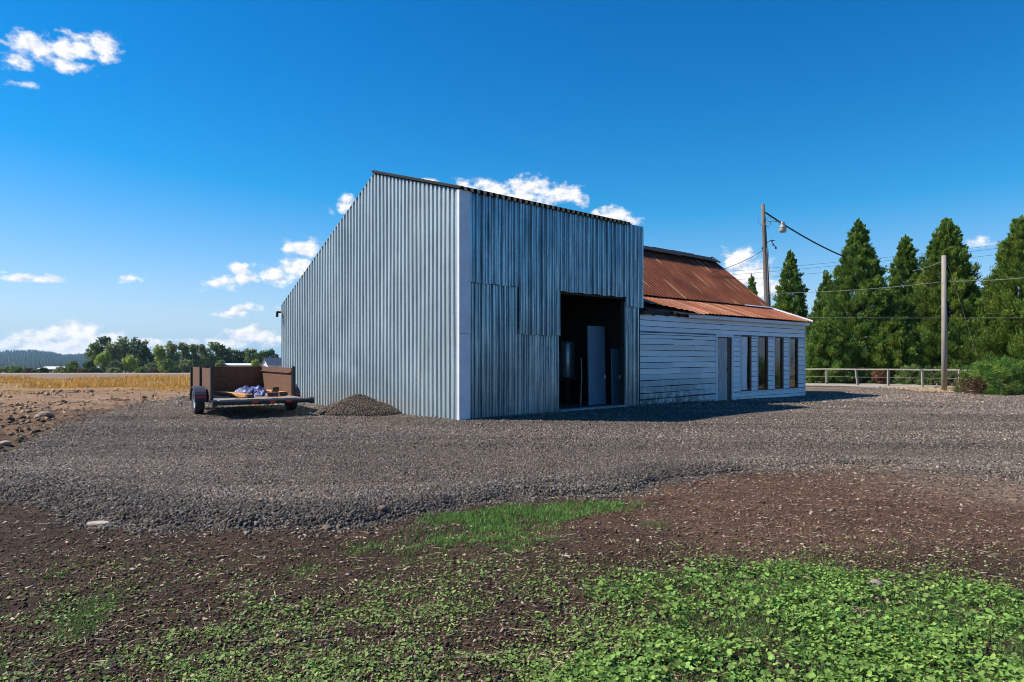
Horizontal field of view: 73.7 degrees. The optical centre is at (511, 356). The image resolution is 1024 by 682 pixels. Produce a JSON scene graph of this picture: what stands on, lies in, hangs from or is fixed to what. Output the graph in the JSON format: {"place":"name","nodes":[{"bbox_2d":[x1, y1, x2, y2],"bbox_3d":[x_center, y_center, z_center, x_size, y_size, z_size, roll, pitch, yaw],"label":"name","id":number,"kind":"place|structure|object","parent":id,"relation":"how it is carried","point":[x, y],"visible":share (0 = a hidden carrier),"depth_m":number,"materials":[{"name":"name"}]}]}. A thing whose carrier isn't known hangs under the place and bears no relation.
{"place":"outdoors","nodes":[
{"label":"outdoors","id":0,"kind":"place"},
{"bbox_2d":[204,410,219,412],"bbox_3d":[-7.588,1.385,17.301,0.160,0.070,0.340,0,0,40],"label":"wood block","id":1,"kind":"object","parent":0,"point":[211,411],"depth_m":17.22,"materials":[{"name":"wood"}]},
{"bbox_2d":[0,370,1023,681],"bbox_3d":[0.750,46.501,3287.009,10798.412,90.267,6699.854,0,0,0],"label":"ground","id":2,"kind":"structure","parent":0,"point":[584,548],"depth_m":5.20,"materials":[{"name":"soil"}]},
{"bbox_2d":[0,440,11,444],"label":"rock","id":3,"kind":"object","parent":2,"relation":"on","point":[5,442],"visible":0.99,"depth_m":11.47,"materials":[{"name":"stone"}]},
{"bbox_2d":[0,366,12,372],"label":"hedge bush","id":4,"kind":"object","parent":2,"relation":"on","point":[3,369],"visible":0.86,"depth_m":239.22,"materials":[{"name":"green plant"}]},
{"bbox_2d":[7,366,22,372],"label":"hedge bush","id":5,"kind":"object","parent":2,"relation":"on","point":[16,369],"visible":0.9,"depth_m":239.10,"materials":[{"name":"green plant"}]},
{"bbox_2d":[20,366,35,372],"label":"hedge bush","id":6,"kind":"object","parent":2,"relation":"on","point":[27,370],"visible":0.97,"depth_m":239.11,"materials":[{"name":"green plant"}]},
{"bbox_2d":[36,367,48,372],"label":"hedge bush","id":7,"kind":"object","parent":2,"relation":"on","point":[43,370],"visible":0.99,"depth_m":239.64,"materials":[{"name":"green plant"}]},
{"bbox_2d":[38,411,52,417],"bbox_3d":[-11.274,1.404,16.500,0.310,0.199,0.270,0,0,-29],"label":"rock","id":8,"kind":"object","parent":2,"relation":"on","point":[44,413],"visible":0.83,"depth_m":16.41,"materials":[{"name":"stone"}]},
{"bbox_2d":[38,366,64,372],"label":"long shed","id":9,"kind":"structure","parent":2,"relation":"on","point":[50,368],"depth_m":264.81,"materials":[{"name":"white metal"}]},
{"bbox_2d":[52,366,67,372],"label":"hedge bush","id":10,"kind":"object","parent":2,"relation":"on","point":[60,369],"visible":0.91,"depth_m":238.93,"materials":[{"name":"green plant"}]},
{"bbox_2d":[65,364,76,372],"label":"hedge bush","id":11,"kind":"object","parent":2,"relation":"on","point":[72,369],"visible":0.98,"depth_m":239.17,"materials":[{"name":"green plant"}]},
{"bbox_2d":[65,360,78,367],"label":"distant tree","id":12,"kind":"object","parent":2,"relation":"on","point":[74,362],"visible":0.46,"depth_m":249.13,"materials":[{"name":"green plant"}]},
{"bbox_2d":[76,367,87,372],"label":"hedge bush","id":13,"kind":"object","parent":2,"relation":"on","point":[81,370],"visible":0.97,"depth_m":239.09,"materials":[{"name":"green plant"}]},
{"bbox_2d":[82,360,94,368],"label":"distant tree","id":14,"kind":"object","parent":2,"relation":"on","point":[88,364],"visible":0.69,"depth_m":249.17,"materials":[{"name":"green plant"}]},
{"bbox_2d":[85,343,100,365],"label":"distant tree","id":15,"kind":"object","parent":2,"relation":"on","point":[93,353],"visible":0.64,"depth_m":261.08,"materials":[{"name":"green plant"}]},
{"bbox_2d":[0,374,189,393],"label":"dry grass","id":16,"kind":"structure","parent":2,"relation":"on","point":[123,381],"depth_m":37.04,"materials":[{"name":"plant"}]},
{"bbox_2d":[0,388,189,451],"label":"earth clods","id":17,"kind":"object","parent":2,"relation":"on","point":[23,421],"visible":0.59,"depth_m":20.34,"materials":[{"name":"soil"}]},
{"bbox_2d":[87,366,103,372],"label":"hedge bush","id":18,"kind":"object","parent":2,"relation":"on","point":[94,369],"visible":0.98,"depth_m":239.06,"materials":[{"name":"green plant"}]},
{"bbox_2d":[94,351,112,372],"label":"distant tree","id":19,"kind":"object","parent":2,"relation":"on","point":[102,359],"visible":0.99,"depth_m":245.08,"materials":[{"name":"green plant"}]},
{"bbox_2d":[95,336,111,372],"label":"distant tree","id":20,"kind":"object","parent":2,"relation":"on","point":[103,340],"visible":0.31,"depth_m":269.20,"materials":[{"name":"green plant"}]},
{"bbox_2d":[106,367,121,372],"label":"hedge bush","id":21,"kind":"object","parent":2,"relation":"on","point":[114,370],"visible":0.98,"depth_m":239.14,"materials":[{"name":"green plant"}]},
{"bbox_2d":[105,341,123,369],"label":"distant tree","id":22,"kind":"object","parent":2,"relation":"on","point":[114,350],"visible":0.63,"depth_m":261.35,"materials":[{"name":"green plant"}]},
{"bbox_2d":[110,361,124,371],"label":"distant tree","id":23,"kind":"object","parent":2,"relation":"on","point":[116,364],"visible":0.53,"depth_m":245.75,"materials":[{"name":"green plant"}]},
{"bbox_2d":[117,336,134,372],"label":"distant tree","id":24,"kind":"object","parent":2,"relation":"on","point":[124,343],"visible":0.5,"depth_m":266.57,"materials":[{"name":"green plant"}]},
{"bbox_2d":[121,354,138,372],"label":"distant tree","id":25,"kind":"object","parent":2,"relation":"on","point":[130,363],"visible":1,"depth_m":247.04,"materials":[{"name":"green plant"}]},
{"bbox_2d":[129,337,143,365],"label":"distant tree","id":26,"kind":"object","parent":2,"relation":"on","point":[134,349],"visible":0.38,"depth_m":265.14,"materials":[{"name":"green plant"}]},
{"bbox_2d":[135,366,148,372],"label":"hedge bush","id":27,"kind":"object","parent":2,"relation":"on","point":[143,369],"visible":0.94,"depth_m":239.21,"materials":[{"name":"green plant"}]},
{"bbox_2d":[136,339,154,366],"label":"distant tree","id":28,"kind":"object","parent":2,"relation":"on","point":[143,353],"visible":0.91,"depth_m":262.67,"materials":[{"name":"green plant"}]},
{"bbox_2d":[144,362,157,367],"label":"distant tree","id":29,"kind":"object","parent":2,"relation":"on","point":[153,365],"visible":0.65,"depth_m":249.30,"materials":[{"name":"green plant"}]},
{"bbox_2d":[147,367,159,372],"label":"hedge bush","id":30,"kind":"object","parent":2,"relation":"on","point":[152,370],"visible":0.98,"depth_m":239.12,"materials":[{"name":"green plant"}]},
{"bbox_2d":[152,345,166,372],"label":"distant tree","id":31,"kind":"object","parent":2,"relation":"on","point":[159,353],"visible":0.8,"depth_m":254.87,"materials":[{"name":"green plant"}]},
{"bbox_2d":[160,358,174,371],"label":"distant tree","id":32,"kind":"object","parent":2,"relation":"on","point":[166,363],"visible":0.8,"depth_m":249.11,"materials":[{"name":"green plant"}]},
{"bbox_2d":[164,341,180,366],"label":"distant tree","id":33,"kind":"object","parent":2,"relation":"on","point":[170,348],"visible":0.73,"depth_m":257.21,"materials":[{"name":"green plant"}]},
{"bbox_2d":[164,366,182,372],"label":"hedge bush","id":34,"kind":"object","parent":2,"relation":"on","point":[171,369],"visible":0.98,"depth_m":238.85,"materials":[{"name":"green plant"}]},
{"bbox_2d":[175,342,189,372],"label":"distant tree","id":35,"kind":"object","parent":2,"relation":"on","point":[184,352],"visible":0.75,"depth_m":261.32,"materials":[{"name":"green plant"}]},
{"bbox_2d":[179,359,193,372],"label":"distant tree","id":36,"kind":"object","parent":2,"relation":"on","point":[184,365],"visible":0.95,"depth_m":249.28,"materials":[{"name":"green plant"}]},
{"bbox_2d":[186,343,201,372],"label":"distant tree","id":37,"kind":"object","parent":2,"relation":"on","point":[193,349],"visible":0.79,"depth_m":261.56,"materials":[{"name":"green plant"}]},
{"bbox_2d":[197,344,210,366],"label":"distant tree","id":38,"kind":"object","parent":2,"relation":"on","point":[202,350],"visible":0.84,"depth_m":265.19,"materials":[{"name":"green plant"}]},
{"bbox_2d":[206,341,219,366],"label":"distant tree","id":39,"kind":"object","parent":2,"relation":"on","point":[214,347],"visible":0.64,"depth_m":269.48,"materials":[{"name":"green plant"}]},
{"bbox_2d":[215,360,226,366],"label":"distant tree","id":40,"kind":"object","parent":2,"relation":"on","point":[220,363],"visible":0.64,"depth_m":213.12,"materials":[{"name":"green plant"}]},
{"bbox_2d":[214,344,230,362],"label":"distant tree","id":41,"kind":"object","parent":2,"relation":"on","point":[222,354],"visible":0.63,"depth_m":273.03,"materials":[{"name":"green plant"}]},
{"bbox_2d":[224,347,238,362],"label":"distant tree","id":42,"kind":"object","parent":2,"relation":"on","point":[230,351],"visible":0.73,"depth_m":274.67,"materials":[{"name":"green plant"}]},
{"bbox_2d":[233,350,246,362],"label":"distant tree","id":43,"kind":"object","parent":2,"relation":"on","point":[240,355],"visible":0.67,"depth_m":276.71,"materials":[{"name":"green plant"}]},
{"bbox_2d":[225,363,261,366],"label":"long shed","id":44,"kind":"structure","parent":2,"relation":"on","point":[236,364],"depth_m":217.08,"materials":[{"name":"white metal"}]},
{"bbox_2d":[243,348,257,362],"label":"distant tree","id":45,"kind":"object","parent":2,"relation":"on","point":[250,353],"visible":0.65,"depth_m":275.28,"materials":[{"name":"green plant"}]},
{"bbox_2d":[251,358,260,365],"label":"distant tree","id":46,"kind":"object","parent":2,"relation":"on","point":[255,362],"visible":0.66,"depth_m":209.37,"materials":[{"name":"green plant"}]},
{"bbox_2d":[255,350,267,363],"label":"distant tree","id":47,"kind":"object","parent":2,"relation":"on","point":[262,354],"visible":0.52,"depth_m":276.51,"materials":[{"name":"green plant"}]},
{"bbox_2d":[260,358,280,366],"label":"farm house","id":48,"kind":"structure","parent":2,"relation":"on","point":[271,362],"depth_m":200.62,"materials":[{"name":"grey"}]},
{"bbox_2d":[266,348,278,357],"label":"distant tree","id":49,"kind":"object","parent":2,"relation":"on","point":[270,352],"visible":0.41,"depth_m":279.37,"materials":[{"name":"green plant"}]},
{"bbox_2d":[322,525,331,529],"bbox_3d":[-1.654,1.536,6.111,0.092,0.067,0.114,0,0,-22],"label":"rock","id":50,"kind":"object","parent":2,"relation":"on","point":[324,527],"visible":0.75,"depth_m":6.08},
{"bbox_2d":[276,170,643,419],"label":"metal barn","id":51,"kind":"structure","parent":2,"relation":"on","point":[407,295],"depth_m":18.32,"materials":[{"name":"metal"}]},
{"bbox_2d":[559,340,581,402],"bbox_3d":[1.788,0.470,22.147,0.700,2.020,0.700,0,0,-43],"label":"water tank","id":52,"kind":"object","parent":51,"relation":"on","point":[566,361],"visible":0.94,"depth_m":21.93,"materials":[{"name":"metal"}]},
{"bbox_2d":[580,358,581,404],"bbox_3d":[2.102,0.755,20.740,0.058,1.452,0.093,0,0,22],"label":"wooden stick","id":53,"kind":"object","parent":51,"relation":"on","point":[581,383],"visible":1,"depth_m":20.72,"materials":[{"name":"brown wood"}]},
{"bbox_2d":[587,326,605,404],"bbox_3d":[2.622,0.265,21.092,0.118,2.420,0.840,0,0,45],"label":"leaning sheet","id":54,"kind":"object","parent":51,"relation":"on","point":[596,364],"visible":1,"depth_m":21.07,"materials":[{"name":"blue metal"}]},
{"bbox_2d":[611,349,620,403],"bbox_3d":[3.252,0.615,21.323,0.104,1.720,0.420,0,0,45],"label":"leaning sheet","id":55,"kind":"object","parent":51,"relation":"on","point":[615,377],"visible":1,"depth_m":21.30,"materials":[{"name":"blue metal"}]},
{"bbox_2d":[0,463,1022,681],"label":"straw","id":56,"kind":"object","parent":2,"relation":"on","point":[544,650],"visible":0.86,"depth_m":4.45,"materials":[{"name":"plant"}]},
{"bbox_2d":[0,528,1023,681],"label":"ground cover","id":57,"kind":"object","parent":2,"relation":"on","point":[600,670],"visible":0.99,"depth_m":3.71,"materials":[{"name":"green plant"}]},
{"bbox_2d":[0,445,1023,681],"bbox_3d":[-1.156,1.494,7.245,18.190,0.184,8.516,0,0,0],"label":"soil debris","id":58,"kind":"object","parent":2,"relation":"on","point":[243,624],"visible":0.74,"depth_m":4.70,"materials":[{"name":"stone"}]},
{"bbox_2d":[0,385,1023,542],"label":"gravel yard","id":59,"kind":"structure","parent":2,"relation":"on","point":[815,390],"depth_m":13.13,"materials":[{"name":"gravel"}]},
{"bbox_2d":[86,521,109,524],"bbox_3d":[-3.799,1.532,6.278,0.227,0.043,0.114,0,0,-6],"label":"rock","id":60,"kind":"object","parent":59,"relation":"on","point":[97,522],"visible":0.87,"depth_m":6.24,"materials":[{"name":"stone"}]},
{"bbox_2d":[189,366,313,413],"bbox_3d":[-7.701,0.880,19.310,2.700,1.240,5.744,0,0,-33],"label":"utility trailer","id":61,"kind":"object","parent":59,"relation":"on","point":[206,383],"visible":0.96,"depth_m":18.95,"materials":[{"name":"brown wood"}]},
{"bbox_2d":[214,391,245,396],"bbox_3d":[-7.366,0.993,18.041,1.946,0.075,0.220,0,0,45],"label":"plank","id":62,"kind":"object","parent":61,"relation":"on","point":[231,394],"visible":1,"depth_m":17.92,"materials":[{"name":"wood"}]},
{"bbox_2d":[246,394,253,397],"bbox_3d":[-6.634,0.996,17.300,0.170,0.085,0.100,0,0,-39],"label":"wood block","id":63,"kind":"object","parent":61,"relation":"on","point":[249,395],"depth_m":17.26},
{"bbox_2d":[234,385,265,393],"bbox_3d":[-7.112,0.908,18.623,0.920,0.271,0.840,0,0,-33],"label":"tarpaulin","id":64,"kind":"object","parent":61,"relation":"on","point":[245,389],"visible":0.75,"depth_m":18.36,"materials":[{"name":"plastic"}]},
{"bbox_2d":[254,390,269,395],"bbox_3d":[-6.597,0.957,18.123,0.480,0.172,0.400,0,0,-33],"label":"rope bundle","id":65,"kind":"object","parent":61,"relation":"on","point":[261,392],"visible":0.83,"depth_m":17.98,"materials":[{"name":"blue fabric"}]},
{"bbox_2d":[267,392,277,396],"bbox_3d":[-6.261,0.988,17.864,0.260,0.100,0.120,0,0,-27],"label":"wood block","id":66,"kind":"object","parent":61,"relation":"on","point":[270,394],"depth_m":17.82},
{"bbox_2d":[278,392,286,395],"bbox_3d":[-6.119,0.988,18.195,0.200,0.100,0.120,0,0,-44],"label":"wood block","id":67,"kind":"object","parent":61,"relation":"on","point":[282,393],"depth_m":18.14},
{"bbox_2d":[314,393,401,416],"bbox_3d":[-4.084,1.339,18.308,3.400,0.717,3.400,0,0,0],"label":"gravel pile","id":68,"kind":"object","parent":59,"relation":"on","point":[361,405],"visible":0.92,"depth_m":17.64,"materials":[{"name":"gravel"}]},
{"bbox_2d":[377,505,387,510],"bbox_3d":[-1.243,1.457,6.560,0.104,0.060,0.083,0,0,-35],"label":"rock","id":69,"kind":"object","parent":59,"relation":"on","point":[382,507],"visible":1,"depth_m":6.53,"materials":[{"name":"stone"}]},
{"bbox_2d":[758,204,786,305],"bbox_3d":[13.645,-3.240,35.834,1.404,9.589,0.663,0,0,12],"label":"utility pole","id":70,"kind":"object","parent":59,"relation":"on","point":[766,268],"visible":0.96,"depth_m":35.88,"materials":[{"name":"brown wood"}]},
{"bbox_2d":[709,250,762,273],"bbox_3d":[10.909,-4.614,32.901,0.025,1.968,7.542,0,0,37],"label":"power line","id":71,"kind":"object","parent":70,"relation":"attached to","point":[737,263],"visible":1,"depth_m":32.68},
{"bbox_2d":[764,211,842,255],"bbox_3d":[25.388,-7.311,48.947,0.081,1.501,35.596,0,0,43],"label":"power line","id":72,"kind":"object","parent":70,"relation":"attached to","point":[768,214],"visible":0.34,"depth_m":39.71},
{"bbox_2d":[801,282,937,292],"bbox_3d":[16.771,-3.389,33.874,7.730,0.245,0.016,0,0,30],"label":"power line","id":73,"kind":"object","parent":70,"relation":"attached to","point":[863,289],"visible":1,"depth_m":33.58,"materials":[{"name":"metal"}]},
{"bbox_2d":[806,322,858,382],"bbox_3d":[20.139,-0.143,43.477,3.513,4.178,3.784,0,0,-15],"label":"conifer tree","id":74,"kind":"object","parent":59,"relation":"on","point":[825,344],"visible":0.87,"depth_m":42.82,"materials":[{"name":"green plant"}]},
{"bbox_2d":[941,255,946,390],"bbox_3d":[20.259,-1.428,32.000,0.250,6.626,0.250,0,0,0],"label":"wooden pole","id":75,"kind":"object","parent":59,"relation":"on","point":[943,323],"visible":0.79,"depth_m":31.92,"materials":[{"name":"grey wood"}]},
{"bbox_2d":[946,259,976,353],"bbox_3d":[21.734,-2.337,32.974,3.534,4.557,0.014,0,0,-36],"label":"power line","id":76,"kind":"object","parent":75,"relation":"attached to","point":[961,306],"visible":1,"depth_m":32.90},
{"bbox_2d":[1010,299,1023,360],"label":"conifer tree","id":77,"kind":"object","parent":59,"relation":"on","point":[1021,342],"visible":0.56,"depth_m":37.69,"materials":[{"name":"green plant"}]},
{"bbox_2d":[3,497,1023,681],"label":"grass","id":78,"kind":"structure","parent":2,"relation":"on","point":[501,529],"depth_m":4.46,"materials":[{"name":"green plant"}]},
{"bbox_2d":[640,246,812,404],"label":"clapboard shed","id":79,"kind":"structure","parent":2,"relation":"on","point":[721,334],"depth_m":25.52,"materials":[{"name":"white paint"}]},
{"bbox_2d":[718,338,727,399],"bbox_3d":[7.595,0.460,24.633,0.740,2.280,0.084,0,0,-43],"label":"door","id":80,"kind":"structure","parent":79,"relation":"in","point":[722,342],"depth_m":24.67,"materials":[{"name":"grey wood"}]},
{"bbox_2d":[739,334,752,392],"bbox_3d":[8.800,0.265,25.723,0.895,2.190,0.110,0,0,-43],"label":"window","id":81,"kind":"structure","parent":79,"relation":"in","point":[745,351],"depth_m":25.74,"materials":[{"name":"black glass"}]},
{"bbox_2d":[757,335,769,391],"bbox_3d":[9.768,0.265,26.614,0.905,2.190,0.110,0,0,-43],"label":"window","id":82,"kind":"structure","parent":79,"relation":"in","point":[762,341],"depth_m":26.66,"materials":[{"name":"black glass"}]},
{"bbox_2d":[773,336,784,390],"bbox_3d":[10.743,0.265,27.511,0.855,2.190,0.110,0,0,-43],"label":"window","id":83,"kind":"structure","parent":79,"relation":"in","point":[778,351],"depth_m":27.55,"materials":[{"name":"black glass"}]},
{"bbox_2d":[788,337,799,389],"bbox_3d":[11.700,0.265,28.391,0.895,2.190,0.110,0,0,-43],"label":"window","id":84,"kind":"structure","parent":79,"relation":"in","point":[793,341],"depth_m":28.45,"materials":[{"name":"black glass"}]},
{"bbox_2d":[747,274,757,295],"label":"conifer tree","id":85,"kind":"object","parent":2,"relation":"on","point":[751,283],"visible":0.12,"depth_m":59.81,"materials":[{"name":"green plant"}]},
{"bbox_2d":[771,249,811,331],"bbox_3d":[20.370,-2.966,49.879,4.741,9.898,4.629,0,0,0],"label":"conifer tree","id":86,"kind":"object","parent":2,"relation":"on","point":[790,289],"visible":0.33,"depth_m":49.61,"materials":[{"name":"green plant"}]},
{"bbox_2d":[806,373,815,382],"bbox_3d":[19.260,0.990,44.088,1.884,1.484,1.742,0,0,-29],"label":"leafy shrub","id":87,"kind":"object","parent":2,"relation":"on","point":[807,381],"visible":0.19,"depth_m":43.43,"materials":[{"name":"green plant"}]},
{"bbox_2d":[806,270,846,355],"bbox_3d":[22.241,-2.124,48.073,5.100,8.071,4.052,0,0,0],"label":"conifer tree","id":88,"kind":"object","parent":2,"relation":"on","point":[819,303],"visible":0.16,"depth_m":47.85,"materials":[{"name":"green plant"}]},
{"bbox_2d":[828,365,862,383],"bbox_3d":[20.903,1.061,43.088,2.219,1.330,2.092,0,0,0],"label":"leafy shrub","id":89,"kind":"object","parent":2,"relation":"on","point":[843,381],"visible":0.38,"depth_m":42.35,"materials":[{"name":"green plant"}]},
{"bbox_2d":[809,218,910,382],"bbox_3d":[22.995,-3.638,45.071,6.898,11.105,6.488,0,0,0],"label":"conifer tree","id":90,"kind":"object","parent":2,"relation":"on","point":[859,258],"visible":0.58,"depth_m":44.07,"materials":[{"name":"green plant"}]},
{"bbox_2d":[849,366,877,383],"bbox_3d":[21.904,1.150,42.571,1.767,1.149,1.549,0,0,0],"label":"leafy shrub","id":91,"kind":"object","parent":2,"relation":"on","point":[866,378],"visible":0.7,"depth_m":42.30,"materials":[{"name":"green plant"}]},
{"bbox_2d":[869,579,882,586],"bbox_3d":[2.437,1.526,4.572,0.084,0.072,0.097,0,0,0],"label":"rock","id":92,"kind":"object","parent":2,"relation":"on","point":[878,582],"visible":0.57,"depth_m":4.55,"materials":[{"name":"stone"}]},
{"bbox_2d":[871,368,886,383],"bbox_3d":[22.334,1.186,41.374,1.152,1.030,1.011,0,0,0],"label":"dead shrub","id":93,"kind":"object","parent":2,"relation":"on","point":[877,374],"visible":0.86,"depth_m":41.19,"materials":[{"name":"brown plant"}]},
{"bbox_2d":[806,368,972,386],"bbox_3d":[20.533,1.209,38.913,0.237,1.131,12.500,0,0,-38],"label":"rail fence","id":94,"kind":"object","parent":2,"relation":"on","point":[889,377],"visible":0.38,"depth_m":38.18,"materials":[{"name":"grey wood"}]},
{"bbox_2d":[862,314,928,383],"bbox_3d":[24.132,-0.402,43.030,4.221,4.685,4.123,0,0,0],"label":"conifer tree","id":95,"kind":"object","parent":2,"relation":"on","point":[903,344],"visible":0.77,"depth_m":42.23,"materials":[{"name":"green plant"}]},
{"bbox_2d":[884,234,932,377],"bbox_3d":[27.133,-3.267,46.906,5.390,10.384,5.563,0,0,0],"label":"conifer tree","id":96,"kind":"object","parent":2,"relation":"on","point":[906,263],"visible":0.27,"depth_m":46.56,"materials":[{"name":"green plant"}]},
{"bbox_2d":[890,364,927,384],"bbox_3d":[23.595,1.046,40.561,1.919,1.303,2.151,0,0,0],"label":"leafy shrub","id":97,"kind":"object","parent":2,"relation":"on","point":[909,375],"visible":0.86,"depth_m":40.35,"materials":[{"name":"green plant"}]},
{"bbox_2d":[916,365,951,384],"bbox_3d":[24.074,1.057,39.011,1.834,1.255,1.676,0,0,0],"label":"leafy shrub","id":98,"kind":"object","parent":2,"relation":"on","point":[933,380],"visible":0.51,"depth_m":38.97,"materials":[{"name":"green plant"}]},
{"bbox_2d":[867,386,1021,393],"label":"dead grass","id":99,"kind":"structure","parent":2,"relation":"on","point":[927,388],"depth_m":33.57,"materials":[{"name":"plant"}]},
{"bbox_2d":[904,217,984,382],"bbox_3d":[27.354,-3.436,43.040,5.928,10.770,6.775,0,0,0],"label":"conifer tree","id":100,"kind":"object","parent":2,"relation":"on","point":[924,319],"visible":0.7,"depth_m":42.08,"materials":[{"name":"green plant"}]},
{"bbox_2d":[938,365,959,385],"bbox_3d":[24.589,1.072,37.957,1.596,1.219,1.649,0,0,-31],"label":"leafy shrub","id":101,"kind":"object","parent":2,"relation":"on","point":[951,376],"visible":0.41,"depth_m":37.85,"materials":[{"name":"green plant"}]},
{"bbox_2d":[940,303,1017,382],"bbox_3d":[28.259,-0.766,40.929,4.446,5.221,4.316,0,0,0],"label":"conifer tree","id":102,"kind":"object","parent":2,"relation":"on","point":[973,328],"visible":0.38,"depth_m":40.53,"materials":[{"name":"green plant"}]},
{"bbox_2d":[944,356,1023,394],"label":"bush","id":103,"kind":"object","parent":2,"relation":"on","point":[985,377],"visible":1,"depth_m":28.56,"materials":[{"name":"green plant"}]},
{"bbox_2d":[964,215,1023,364],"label":"conifer tree","id":104,"kind":"object","parent":2,"relation":"on","point":[1002,300],"visible":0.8,"depth_m":39.46,"materials":[{"name":"green plant"}]},
{"bbox_2d":[0,0,1023,357],"label":"sky","id":105,"kind":"structure","parent":0,"point":[171,170],"materials":[{"name":"blue"}]},
{"bbox_2d":[734,248,996,274],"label":"power line","id":106,"kind":"object","parent":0,"point":[829,266],"visible":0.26,"depth_m":86.73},
{"bbox_2d":[738,245,994,270],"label":"power line","id":107,"kind":"object","parent":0,"point":[834,262],"visible":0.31,"depth_m":85.51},
{"bbox_3d":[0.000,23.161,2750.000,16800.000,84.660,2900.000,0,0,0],"label":"hills","id":108,"kind":"structure","parent":0,"visible":0},
{"bbox_2d":[0,349,251,370],"bbox_3d":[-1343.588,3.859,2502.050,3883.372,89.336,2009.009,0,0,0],"label":"forest","id":109,"kind":"object","parent":108,"relation":"on","point":[34,359],"visible":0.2,"depth_m":2606.05,"materials":[{"name":"green plant"}]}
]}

